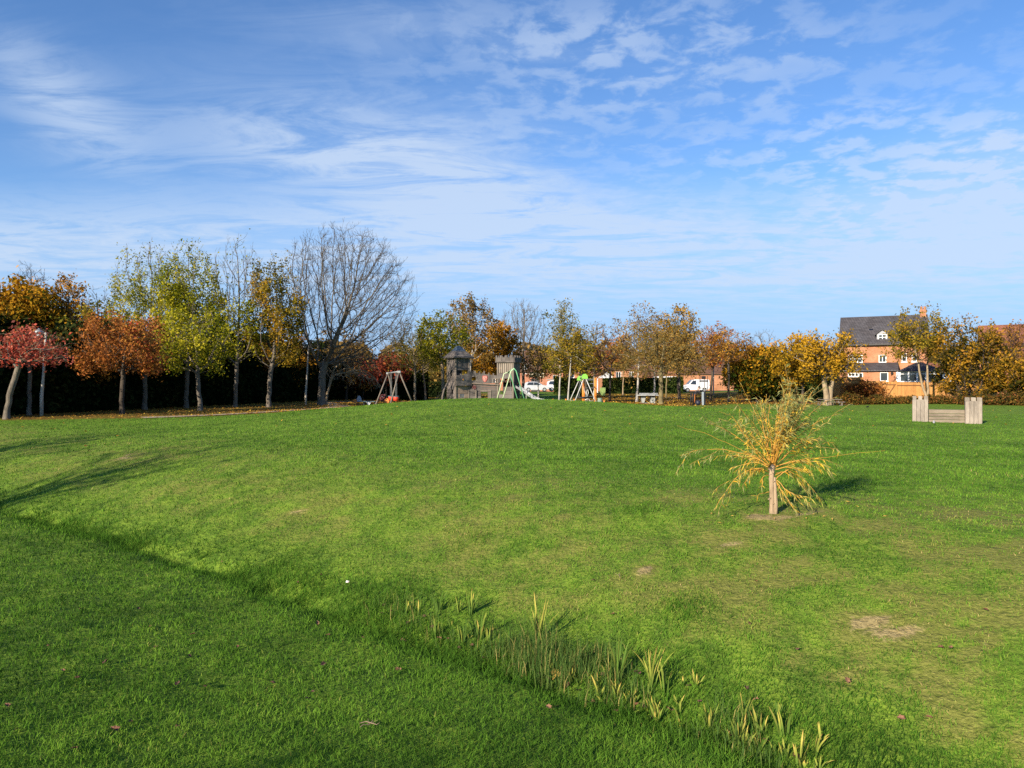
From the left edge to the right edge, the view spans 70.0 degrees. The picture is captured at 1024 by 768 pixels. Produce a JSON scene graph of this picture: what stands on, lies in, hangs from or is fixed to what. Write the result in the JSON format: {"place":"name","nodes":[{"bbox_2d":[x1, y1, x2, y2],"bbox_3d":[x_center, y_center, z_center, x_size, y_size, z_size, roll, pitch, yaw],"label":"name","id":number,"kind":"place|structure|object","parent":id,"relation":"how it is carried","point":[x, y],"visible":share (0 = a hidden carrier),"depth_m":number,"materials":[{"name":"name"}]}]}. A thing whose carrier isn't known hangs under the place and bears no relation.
{"place":"outdoors","nodes":[
{"label":"outdoors","id":0,"kind":"place"},
{"bbox_2d":[142,400,793,417],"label":"path","id":1,"kind":"structure","parent":0,"point":[330,403],"depth_m":38.42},
{"bbox_2d":[0,389,1023,767],"bbox_3d":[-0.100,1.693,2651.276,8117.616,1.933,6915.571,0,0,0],"label":"ground","id":2,"kind":"structure","parent":0,"point":[866,625],"depth_m":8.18,"materials":[{"name":"green plant"}]},
{"bbox_2d":[0,283,26,330],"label":"maple tree","id":3,"kind":"object","parent":2,"relation":"on","point":[16,297],"visible":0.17,"depth_m":59.91,"materials":[{"name":"orange plant"}]},
{"bbox_2d":[1,262,55,302],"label":"bare tree","id":4,"kind":"object","parent":2,"relation":"on","point":[31,276],"visible":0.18,"depth_m":78.02,"materials":[{"name":"orange plant"}]},
{"bbox_2d":[0,321,72,414],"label":"cherry tree","id":5,"kind":"object","parent":2,"relation":"on","point":[29,396],"visible":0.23,"depth_m":38.42,"materials":[{"name":"red plant"}]},
{"bbox_2d":[0,318,73,418],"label":"cherry tree","id":6,"kind":"object","parent":2,"relation":"on","point":[40,354],"visible":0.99,"depth_m":33.90,"materials":[{"name":"red plant"}]},
{"bbox_2d":[0,265,79,337],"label":"maple tree","id":7,"kind":"object","parent":2,"relation":"on","point":[38,305],"visible":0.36,"depth_m":60.68,"materials":[{"name":"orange plant"}]},
{"bbox_2d":[35,328,46,415],"bbox_3d":[-24.247,-0.554,37.600,0.648,4.609,0.468,0,0,0],"label":"lamp post","id":8,"kind":"object","parent":2,"relation":"on","point":[42,391],"visible":0.66,"depth_m":37.55,"materials":[{"name":"metal"}]},
{"bbox_2d":[47,271,93,328],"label":"birch tree","id":9,"kind":"object","parent":2,"relation":"on","point":[69,306],"visible":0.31,"depth_m":63.55,"materials":[{"name":"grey plant"}]},
{"bbox_2d":[56,317,120,385],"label":"cherry tree","id":10,"kind":"object","parent":2,"relation":"on","point":[102,374],"visible":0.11,"depth_m":43.39,"materials":[{"name":"orange plant"}]},
{"bbox_2d":[49,296,131,335],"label":"hazel tree","id":11,"kind":"object","parent":2,"relation":"on","point":[85,310],"visible":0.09,"depth_m":58.95,"materials":[{"name":"orange plant"}]},
{"bbox_2d":[73,284,122,317],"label":"bare tree","id":12,"kind":"object","parent":2,"relation":"on","point":[101,301],"visible":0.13,"depth_m":65.78,"materials":[{"name":"grey plant"}]},
{"bbox_2d":[67,307,172,413],"bbox_3d":[-21.000,-1.243,39.454,5.286,5.865,5.280,0,0,0],"label":"cherry tree","id":13,"kind":"object","parent":2,"relation":"on","point":[126,350],"visible":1,"depth_m":38.96,"materials":[{"name":"orange plant"}]},
{"bbox_2d":[0,313,284,360],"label":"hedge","id":14,"kind":"object","parent":2,"relation":"on","point":[19,326],"visible":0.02,"depth_m":59.00,"materials":[{"name":"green plant"}]},
{"bbox_2d":[116,314,179,409],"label":"cherry tree","id":15,"kind":"object","parent":2,"relation":"on","point":[145,390],"visible":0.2,"depth_m":46.38,"materials":[{"name":"orange plant"}]},
{"bbox_2d":[102,239,195,336],"bbox_3d":[-27.708,-4.808,55.832,6.847,13.017,7.229,0,0,0],"label":"ash tree","id":16,"kind":"object","parent":2,"relation":"on","point":[141,296],"visible":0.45,"depth_m":54.64,"materials":[{"name":"green plant"}]},
{"bbox_2d":[0,319,344,415],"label":"hedge","id":17,"kind":"object","parent":2,"relation":"on","point":[64,391],"visible":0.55,"depth_m":48.55,"materials":[{"name":"black plant"}]},
{"bbox_2d":[143,238,231,407],"bbox_3d":[-22.146,-4.180,49.958,5.771,11.747,5.461,0,0,0],"label":"ash tree","id":18,"kind":"object","parent":2,"relation":"on","point":[175,293],"visible":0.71,"depth_m":49.43,"materials":[{"name":"green plant"}]},
{"bbox_2d":[147,301,243,410],"bbox_3d":[-19.625,-1.752,45.059,5.534,6.908,5.580,0,0,38],"label":"ash tree","id":19,"kind":"object","parent":2,"relation":"on","point":[185,352],"visible":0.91,"depth_m":44.64,"materials":[{"name":"green plant"}]},
{"bbox_2d":[177,298,240,338],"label":"hazel tree","id":20,"kind":"object","parent":2,"relation":"on","point":[200,321],"visible":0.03,"depth_m":65.82,"materials":[{"name":"green plant"}]},
{"bbox_2d":[200,228,275,406],"bbox_3d":[-19.139,-4.557,50.883,5.076,12.530,4.766,0,0,0],"label":"ash tree","id":21,"kind":"object","parent":2,"relation":"on","point":[246,322],"visible":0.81,"depth_m":50.66,"materials":[{"name":"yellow plant"}]},
{"bbox_2d":[240,250,309,406],"bbox_3d":[-16.584,-3.908,51.388,4.938,11.212,4.792,0,0,0],"label":"ash tree","id":22,"kind":"object","parent":2,"relation":"on","point":[282,324],"visible":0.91,"depth_m":51.02,"materials":[{"name":"yellow plant"}]},
{"bbox_2d":[262,331,322,387],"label":"field maple","id":23,"kind":"object","parent":2,"relation":"on","point":[302,362],"visible":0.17,"depth_m":67.93,"materials":[{"name":"orange plant"}]},
{"bbox_2d":[302,342,308,404],"bbox_3d":[-16.136,-0.737,56.986,0.515,4.996,0.480,0,0,39],"label":"lamp post","id":24,"kind":"object","parent":2,"relation":"on","point":[303,345],"visible":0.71,"depth_m":56.95,"materials":[{"name":"metal"}]},
{"bbox_2d":[271,217,419,404],"bbox_3d":[-12.803,-5.608,57.082,11.805,14.692,11.292,0,0,0],"label":"bare tree","id":25,"kind":"object","parent":2,"relation":"on","point":[333,340],"visible":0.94,"depth_m":56.46,"materials":[{"name":"grey plant"}]},
{"bbox_2d":[316,326,377,399],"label":"hazel tree","id":26,"kind":"object","parent":2,"relation":"on","point":[347,383],"visible":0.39,"depth_m":73.80,"materials":[{"name":"brown plant"}]},
{"bbox_2d":[316,337,385,403],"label":"drooping tree","id":27,"kind":"object","parent":2,"relation":"on","point":[352,371],"visible":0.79,"depth_m":58.90,"materials":[{"name":"beige plant"}]},
{"bbox_2d":[344,353,379,399],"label":"field maple","id":28,"kind":"object","parent":2,"relation":"on","point":[357,382],"visible":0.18,"depth_m":75.50,"materials":[{"name":"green plant"}]},
{"bbox_2d":[336,358,429,399],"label":"hedge","id":29,"kind":"object","parent":2,"relation":"on","point":[401,393],"visible":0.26,"depth_m":80.18,"materials":[{"name":"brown plant"}]},
{"bbox_2d":[357,348,419,397],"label":"red maple","id":30,"kind":"object","parent":2,"relation":"on","point":[383,369],"visible":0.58,"depth_m":72.92,"materials":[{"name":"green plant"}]},
{"bbox_2d":[375,371,411,403],"bbox_3d":[-8.869,0.437,53.422,2.416,2.719,5.142,0,0,-26],"label":"wooden swing","id":31,"kind":"object","parent":2,"relation":"on","point":[391,397],"visible":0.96,"depth_m":52.29,"materials":[{"name":"grey wood"}]},
{"bbox_2d":[381,317,417,363],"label":"bare tree","id":32,"kind":"object","parent":2,"relation":"on","point":[399,337],"visible":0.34,"depth_m":95.30,"materials":[{"name":"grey plant"}]},
{"bbox_2d":[383,318,446,400],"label":"young tree","id":33,"kind":"object","parent":2,"relation":"on","point":[415,354],"visible":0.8,"depth_m":65.59,"materials":[{"name":"green plant"}]},
{"bbox_2d":[394,327,448,400],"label":"young tree","id":34,"kind":"object","parent":2,"relation":"on","point":[423,372],"visible":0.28,"depth_m":77.73,"materials":[{"name":"green plant"}]},
{"bbox_2d":[431,590,447,611],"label":"iris clump","id":35,"kind":"object","parent":2,"relation":"on","point":[438,603],"visible":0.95,"depth_m":7.81,"materials":[{"name":"green plant"}]},
{"bbox_2d":[414,309,474,398],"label":"young tree","id":36,"kind":"object","parent":2,"relation":"on","point":[452,343],"visible":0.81,"depth_m":65.36,"materials":[{"name":"green plant"}]},
{"bbox_2d":[428,381,463,397],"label":"hedge","id":37,"kind":"object","parent":2,"relation":"on","point":[434,390],"visible":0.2,"depth_m":90.40,"materials":[{"name":"green plant"}]},
{"bbox_2d":[454,620,466,644],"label":"iris clump","id":38,"kind":"object","parent":2,"relation":"on","point":[462,634],"visible":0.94,"depth_m":7.06,"materials":[{"name":"green plant"}]},
{"bbox_2d":[440,341,494,380],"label":"hazel tree","id":39,"kind":"object","parent":2,"relation":"on","point":[466,372],"visible":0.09,"depth_m":89.22,"materials":[{"name":"brown plant"}]},
{"bbox_2d":[439,291,500,369],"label":"birch tree","id":40,"kind":"object","parent":2,"relation":"on","point":[472,308],"visible":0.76,"depth_m":75.50,"materials":[{"name":"brown plant"}]},
{"bbox_2d":[465,591,478,614],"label":"iris clump","id":41,"kind":"object","parent":2,"relation":"on","point":[470,609],"visible":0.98,"depth_m":7.66,"materials":[{"name":"green plant"}]},
{"bbox_2d":[0,495,958,767],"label":"rank grass","id":42,"kind":"structure","parent":2,"relation":"on","point":[466,659],"depth_m":7.84,"materials":[{"name":"green plant"}]},
{"bbox_2d":[470,613,490,640],"bbox_3d":[-0.288,2.337,7.076,0.183,0.309,0.190,0,0,33],"label":"iris clump","id":43,"kind":"object","parent":2,"relation":"on","point":[479,633],"visible":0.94,"depth_m":7.08,"materials":[{"name":"green plant"}]},
{"bbox_2d":[436,346,540,399],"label":"play castle","id":44,"kind":"structure","parent":2,"relation":"on","point":[458,358],"depth_m":62.17,"materials":[{"name":"grey wood"}]},
{"bbox_2d":[457,386,467,398],"bbox_3d":[-4.215,1.014,61.974,1.120,1.636,0.077,0,0,-35],"label":"door panel","id":45,"kind":"structure","parent":44,"relation":"in","point":[460,389],"depth_m":61.96,"materials":[{"name":"wood"}]},
{"bbox_2d":[467,319,523,383],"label":"maple tree","id":46,"kind":"object","parent":2,"relation":"on","point":[508,346],"visible":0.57,"depth_m":83.00,"materials":[{"name":"orange plant"}]},
{"bbox_2d":[4,394,1008,445],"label":"leaf litter","id":47,"kind":"object","parent":2,"relation":"on","point":[677,400],"visible":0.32,"depth_m":63.16,"materials":[{"name":"brown plant"}]},
{"bbox_2d":[497,368,523,398],"bbox_3d":[-0.154,0.332,56.850,2.056,3.035,4.994,0,0,-6],"label":"metal swing","id":48,"kind":"object","parent":2,"relation":"on","point":[510,383],"visible":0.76,"depth_m":54.49,"materials":[{"name":"green paint"}]},
{"bbox_2d":[502,300,548,396],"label":"bare tree","id":49,"kind":"object","parent":2,"relation":"on","point":[524,326],"visible":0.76,"depth_m":91.77,"materials":[{"name":"grey plant"}]},
{"bbox_2d":[515,342,562,397],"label":"young tree","id":50,"kind":"object","parent":2,"relation":"on","point":[535,363],"visible":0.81,"depth_m":83.53,"materials":[{"name":"brown plant"}]},
{"bbox_2d":[518,350,562,390],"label":"house","id":51,"kind":"structure","parent":2,"relation":"on","point":[543,382],"depth_m":128.00,"materials":[{"name":"orange brick"}]},
{"bbox_2d":[530,594,553,641],"bbox_3d":[0.258,2.216,6.858,0.271,0.470,0.317,0,0,27],"label":"iris clump","id":52,"kind":"object","parent":2,"relation":"on","point":[541,623],"visible":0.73,"depth_m":6.85,"materials":[{"name":"green plant"}]},
{"bbox_2d":[536,298,584,399],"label":"birch tree","id":53,"kind":"object","parent":2,"relation":"on","point":[564,326],"visible":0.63,"depth_m":70.59,"materials":[{"name":"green plant"}]},
{"bbox_2d":[544,323,599,399],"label":"birch tree","id":54,"kind":"object","parent":2,"relation":"on","point":[570,346],"visible":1,"depth_m":67.58,"materials":[{"name":"green plant"}]},
{"bbox_2d":[553,376,592,394],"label":"hedge","id":55,"kind":"object","parent":2,"relation":"on","point":[564,385],"visible":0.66,"depth_m":100.40,"materials":[{"name":"green plant"}]},
{"bbox_2d":[570,374,595,401],"bbox_3d":[5.543,0.568,58.016,2.058,2.624,5.232,0,0,0],"label":"basket swing","id":56,"kind":"object","parent":2,"relation":"on","point":[583,377],"visible":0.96,"depth_m":56.91,"materials":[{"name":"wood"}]},
{"bbox_2d":[565,347,617,395],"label":"hazel tree","id":57,"kind":"object","parent":2,"relation":"on","point":[575,371],"visible":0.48,"depth_m":85.30,"materials":[{"name":"brown plant"}]},
{"bbox_2d":[582,378,604,402],"bbox_3d":[6.669,0.682,60.075,1.900,2.347,0.874,0,0,0],"label":"climbing frame","id":58,"kind":"object","parent":2,"relation":"on","point":[595,389],"visible":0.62,"depth_m":59.69,"materials":[{"name":"orange paint"}]},
{"bbox_2d":[574,321,619,390],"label":"bare tree","id":59,"kind":"object","parent":2,"relation":"on","point":[596,332],"visible":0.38,"depth_m":95.78,"materials":[{"name":"brown plant"}]},
{"bbox_2d":[360,582,839,767],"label":"rushes","id":60,"kind":"object","parent":2,"relation":"on","point":[543,652],"visible":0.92,"depth_m":6.29,"materials":[{"name":"green plant"}]},
{"bbox_2d":[587,331,635,400],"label":"dark tree","id":61,"kind":"object","parent":2,"relation":"on","point":[615,359],"visible":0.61,"depth_m":75.82,"materials":[{"name":"brown plant"}]},
{"bbox_2d":[598,350,641,390],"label":"house","id":62,"kind":"structure","parent":2,"relation":"on","point":[615,373],"depth_m":118.12,"materials":[{"name":"orange brick"}]},
{"bbox_2d":[263,334,978,388],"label":"woodland","id":63,"kind":"object","parent":2,"relation":"on","point":[435,376],"visible":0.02,"depth_m":165.92,"materials":[{"name":"brown plant"}]},
{"bbox_2d":[609,636,633,681],"bbox_3d":[0.938,2.283,6.141,0.389,0.419,0.217,0,0,-45],"label":"iris clump","id":64,"kind":"object","parent":2,"relation":"on","point":[618,658],"visible":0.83,"depth_m":6.10,"materials":[{"name":"green plant"}]},
{"bbox_2d":[608,333,641,394],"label":"young tree","id":65,"kind":"object","parent":2,"relation":"on","point":[619,363],"visible":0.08,"depth_m":97.99,"materials":[{"name":"beige plant"}]},
{"bbox_2d":[610,300,674,401],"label":"birch tree","id":66,"kind":"object","parent":2,"relation":"on","point":[630,337],"visible":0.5,"depth_m":73.67,"materials":[{"name":"brown plant"}]},
{"bbox_2d":[602,376,683,393],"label":"hedge","id":67,"kind":"object","parent":2,"relation":"on","point":[646,384],"visible":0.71,"depth_m":104.17,"materials":[{"name":"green plant"}]},
{"bbox_2d":[635,393,658,402],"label":"table tennis","id":68,"kind":"object","parent":2,"relation":"on","point":[644,395],"visible":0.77,"depth_m":69.74,"materials":[{"name":"concrete"}]},
{"bbox_2d":[632,646,671,687],"bbox_3d":[1.162,2.288,5.913,0.292,0.399,0.434,0,0,23],"label":"iris clump","id":69,"kind":"object","parent":2,"relation":"on","point":[651,668],"visible":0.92,"depth_m":5.94,"materials":[{"name":"green plant"}]},
{"bbox_2d":[641,320,678,392],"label":"birch tree","id":70,"kind":"object","parent":2,"relation":"on","point":[664,361],"visible":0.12,"depth_m":79.91,"materials":[{"name":"brown plant"}]},
{"bbox_2d":[610,318,713,403],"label":"weeping tree","id":71,"kind":"object","parent":2,"relation":"on","point":[659,361],"visible":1,"depth_m":66.26,"materials":[{"name":"brown plant"}]},
{"bbox_2d":[657,662,672,693],"bbox_3d":[1.231,2.350,5.862,0.146,0.277,0.146,0,0,0],"label":"iris clump","id":72,"kind":"object","parent":2,"relation":"on","point":[664,678],"visible":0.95,"depth_m":5.87,"materials":[{"name":"green plant"}]},
{"bbox_2d":[649,302,709,397],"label":"maple tree","id":73,"kind":"object","parent":2,"relation":"on","point":[685,321],"visible":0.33,"depth_m":87.55,"materials":[{"name":"brown plant"}]},
{"bbox_2d":[665,327,702,399],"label":"dark tree","id":74,"kind":"object","parent":2,"relation":"on","point":[692,363],"visible":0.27,"depth_m":83.84,"materials":[{"name":"brown plant"}]},
{"bbox_2d":[684,379,709,391],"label":"panel van","id":75,"kind":"object","parent":2,"relation":"on","point":[692,385],"visible":0.71,"depth_m":111.16,"materials":[{"name":"white metal"}]},
{"bbox_2d":[690,376,707,404],"bbox_3d":[16.163,0.608,62.877,1.595,2.580,0.570,0,0,-8],"label":"exercise machine","id":76,"kind":"object","parent":2,"relation":"on","point":[697,402],"visible":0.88,"depth_m":62.98,"materials":[{"name":"grey metal"}]},
{"bbox_2d":[667,359,733,390],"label":"house","id":77,"kind":"structure","parent":2,"relation":"on","point":[717,374],"depth_m":122.03,"materials":[{"name":"orange brick"}]},
{"bbox_2d":[700,704,718,728],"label":"iris clump","id":78,"kind":"object","parent":2,"relation":"on","point":[708,718],"visible":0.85,"depth_m":5.43,"materials":[{"name":"green plant"}]},
{"bbox_2d":[691,321,739,399],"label":"young tree","id":79,"kind":"object","parent":2,"relation":"on","point":[711,364],"visible":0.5,"depth_m":79.89,"materials":[{"name":"orange plant"}]},
{"bbox_2d":[700,328,756,402],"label":"young tree","id":80,"kind":"object","parent":2,"relation":"on","point":[721,343],"visible":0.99,"depth_m":70.69,"materials":[{"name":"brown plant"}]},
{"bbox_2d":[731,711,746,742],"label":"iris clump","id":81,"kind":"object","parent":2,"relation":"on","point":[743,727],"visible":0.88,"depth_m":5.21,"materials":[{"name":"green plant"}]},
{"bbox_2d":[717,338,793,401],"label":"hawthorn bush","id":82,"kind":"object","parent":2,"relation":"on","point":[753,374],"visible":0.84,"depth_m":71.38,"materials":[{"name":"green plant"}]},
{"bbox_2d":[676,363,876,517],"bbox_3d":[3.424,0.724,9.533,2.448,2.001,1.518,0,0,-32],"label":"willow tree","id":83,"kind":"object","parent":2,"relation":"on","point":[783,431],"visible":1,"depth_m":9.51,"materials":[{"name":"yellow plant"}]},
{"bbox_2d":[769,702,792,735],"bbox_3d":[1.914,2.396,5.205,0.160,0.218,0.101,0,0,26],"label":"iris clump","id":84,"kind":"object","parent":2,"relation":"on","point":[780,723],"visible":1,"depth_m":5.19,"materials":[{"name":"green plant"}]},
{"bbox_2d":[751,376,829,399],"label":"hedge","id":85,"kind":"object","parent":2,"relation":"on","point":[819,394],"visible":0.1,"depth_m":77.96,"materials":[{"name":"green plant"}]},
{"bbox_2d":[767,330,831,402],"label":"golden tree","id":86,"kind":"object","parent":2,"relation":"on","point":[793,365],"visible":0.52,"depth_m":67.66,"materials":[{"name":"yellow plant"}]},
{"bbox_2d":[792,732,811,766],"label":"iris clump","id":87,"kind":"object","parent":2,"relation":"on","point":[801,749],"visible":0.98,"depth_m":4.94,"materials":[{"name":"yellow plant"}]},
{"bbox_2d":[785,328,868,404],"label":"golden tree","id":88,"kind":"object","parent":2,"relation":"on","point":[833,357],"visible":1,"depth_m":62.01,"materials":[{"name":"beige plant"}]},
{"bbox_2d":[833,391,868,404],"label":"bramble bush","id":89,"kind":"object","parent":2,"relation":"on","point":[852,399],"visible":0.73,"depth_m":62.34,"materials":[{"name":"brown plant"}]},
{"bbox_2d":[837,379,890,397],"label":"beech bush","id":90,"kind":"object","parent":2,"relation":"on","point":[862,387],"visible":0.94,"depth_m":66.33,"materials":[{"name":"brown plant"}]},
{"bbox_2d":[860,394,900,404],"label":"bramble bush","id":91,"kind":"object","parent":2,"relation":"on","point":[876,399],"visible":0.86,"depth_m":61.74,"materials":[{"name":"brown plant"}]},
{"bbox_2d":[892,393,923,403],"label":"bramble bush","id":92,"kind":"object","parent":2,"relation":"on","point":[905,399],"visible":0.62,"depth_m":61.38,"materials":[{"name":"brown plant"}]},
{"bbox_2d":[833,377,996,400],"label":"garden fence","id":93,"kind":"object","parent":2,"relation":"on","point":[902,389],"visible":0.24,"depth_m":68.98,"materials":[{"name":"brown wood"}]},
{"bbox_2d":[878,300,955,395],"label":"two stemmed tree","id":94,"kind":"object","parent":2,"relation":"on","point":[906,341],"visible":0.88,"depth_m":65.47,"materials":[{"name":"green plant"}]},
{"bbox_2d":[922,393,958,403],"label":"bramble bush","id":95,"kind":"object","parent":2,"relation":"on","point":[939,399],"visible":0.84,"depth_m":59.74,"materials":[{"name":"brown plant"}]},
{"bbox_2d":[912,396,981,423],"bbox_3d":[17.898,1.115,30.128,2.490,1.196,0.632,0,0,32],"label":"fort bench","id":96,"kind":"object","parent":2,"relation":"on","point":[971,413],"visible":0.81,"depth_m":29.99,"materials":[{"name":"brown wood"}]},
{"bbox_2d":[929,312,1011,398],"bbox_3d":[38.469,-2.141,60.845,6.511,7.749,6.225,0,0,0],"label":"hawthorn bush","id":97,"kind":"object","parent":2,"relation":"on","point":[963,354],"visible":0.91,"depth_m":60.33,"materials":[{"name":"yellow plant"}]},
{"bbox_2d":[950,391,1004,404],"bbox_3d":[36.821,1.282,57.551,3.547,1.630,3.735,0,0,0],"label":"bramble bush","id":98,"kind":"object","parent":2,"relation":"on","point":[960,400],"visible":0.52,"depth_m":57.10,"materials":[{"name":"brown plant"}]},
{"bbox_2d":[975,342,1023,402],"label":"hawthorn bush","id":99,"kind":"object","parent":2,"relation":"on","point":[996,376],"visible":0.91,"depth_m":58.17,"materials":[{"name":"yellow plant"}]},
{"bbox_2d":[980,319,1023,366],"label":"bare tree","id":100,"kind":"object","parent":2,"relation":"on","point":[1013,338],"visible":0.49,"depth_m":69.46,"materials":[{"name":"brown plant"}]},
{"bbox_2d":[983,389,1023,405],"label":"bramble bush","id":101,"kind":"object","parent":2,"relation":"on","point":[1013,398],"visible":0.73,"depth_m":55.88,"materials":[{"name":"brown plant"}]},
{"bbox_2d":[0,0,1023,357],"label":"sky","id":102,"kind":"structure","parent":0,"point":[782,168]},
{"bbox_2d":[500,390,743,391],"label":"road","id":103,"kind":"structure","parent":0,"point":[599,391],"depth_m":118.56,"materials":[{"name":"asphalt"}]},
{"bbox_2d":[524,382,548,391],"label":"parked car","id":104,"kind":"object","parent":103,"relation":"on","point":[528,386],"visible":0.83,"depth_m":112.15,"materials":[{"name":"silver metal"}]},
{"bbox_2d":[839,306,946,382],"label":"house","id":105,"kind":"structure","parent":0,"point":[870,330],"depth_m":76.17,"materials":[{"name":"orange brick"}]},
{"bbox_2d":[978,324,1023,396],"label":"house","id":106,"kind":"structure","parent":0,"point":[994,327],"depth_m":88.36,"materials":[{"name":"red brick"}]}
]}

